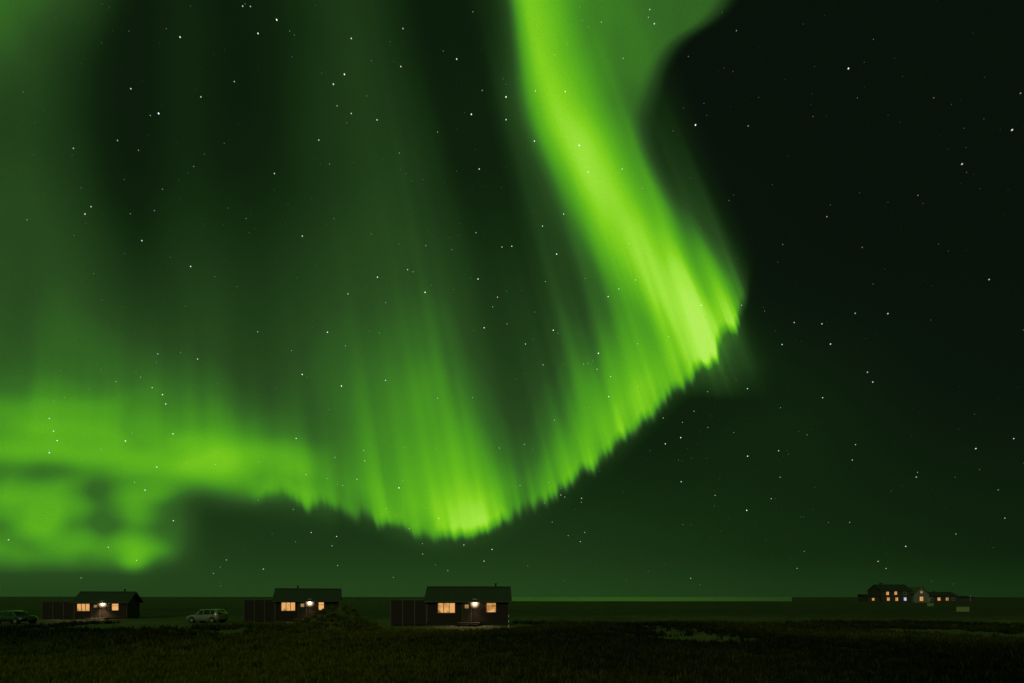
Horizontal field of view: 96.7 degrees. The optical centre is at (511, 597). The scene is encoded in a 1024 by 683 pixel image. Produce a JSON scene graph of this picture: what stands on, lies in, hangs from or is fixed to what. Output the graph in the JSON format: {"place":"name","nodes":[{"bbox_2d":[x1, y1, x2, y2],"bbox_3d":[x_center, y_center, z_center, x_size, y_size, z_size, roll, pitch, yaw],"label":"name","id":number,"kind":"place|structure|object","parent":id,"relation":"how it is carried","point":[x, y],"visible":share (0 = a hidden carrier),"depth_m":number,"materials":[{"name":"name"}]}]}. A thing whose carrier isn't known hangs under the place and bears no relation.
{"place":"outdoors","nodes":[
{"label":"outdoors","id":0,"kind":"place"},
{"bbox_2d":[0,597,1023,677],"bbox_3d":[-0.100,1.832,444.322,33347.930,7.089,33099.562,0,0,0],"label":"ground","id":1,"kind":"structure","parent":0,"point":[157,612],"depth_m":92.59,"materials":[{"name":"green plant"}]},
{"bbox_2d":[0,611,37,623],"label":"dark car","id":2,"kind":"object","parent":1,"relation":"on","point":[14,617],"visible":0.95,"depth_m":52.62,"materials":[{"name":"black paint"}]},
{"bbox_2d":[42,589,143,619],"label":"cabin","id":3,"kind":"object","parent":1,"relation":"on","point":[93,605],"visible":0.91,"depth_m":65.84,"materials":[{"name":"brown wood"}]},
{"bbox_2d":[186,609,228,622],"bbox_3d":[-36.340,2.261,54.290,4.340,1.680,2.080,0,0,8],"label":"white car","id":4,"kind":"object","parent":1,"relation":"on","point":[213,615],"visible":0.95,"depth_m":53.50,"materials":[{"name":"grey paint"}]},
{"bbox_2d":[244,586,341,621],"bbox_3d":[-27.769,0.777,58.348,11.080,4.570,6.500,0,0,-20],"label":"cabin","id":5,"kind":"object","parent":1,"relation":"on","point":[291,604],"visible":0.82,"depth_m":56.94,"materials":[{"name":"brown wood"}]},
{"bbox_2d":[390,583,511,625],"bbox_3d":[-6.468,0.735,49.489,12.730,4.570,6.500,0,0,-3],"label":"cabin","id":6,"kind":"object","parent":1,"relation":"on","point":[460,605],"visible":0.99,"depth_m":47.94,"materials":[{"name":"brown wood"}]},
{"bbox_2d":[0,602,1023,682],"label":"grass tufts","id":7,"kind":"object","parent":1,"relation":"on","point":[806,653],"visible":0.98,"depth_m":23.09,"materials":[{"name":"green plant"}]},
{"bbox_2d":[857,583,975,602],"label":"farmhouse","id":8,"kind":"object","parent":1,"relation":"on","point":[880,592],"visible":0.96,"depth_m":191.77,"materials":[{"name":"grey"}]},
{"bbox_2d":[956,607,968,615],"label":"sign","id":9,"kind":"object","parent":1,"relation":"on","point":[962,609],"visible":1,"depth_m":76.14,"materials":[{"name":"grey"}]},
{"bbox_2d":[0,0,1023,596],"label":"sky","id":10,"kind":"structure","parent":0,"point":[360,298],"materials":[{"name":"green"}]},
{"bbox_2d":[512,597,791,600],"bbox_3d":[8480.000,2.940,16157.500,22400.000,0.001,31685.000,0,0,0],"label":"sea","id":11,"kind":"structure","parent":0,"point":[651,598],"depth_m":744.85,"materials":[{"name":"green"}]}
]}

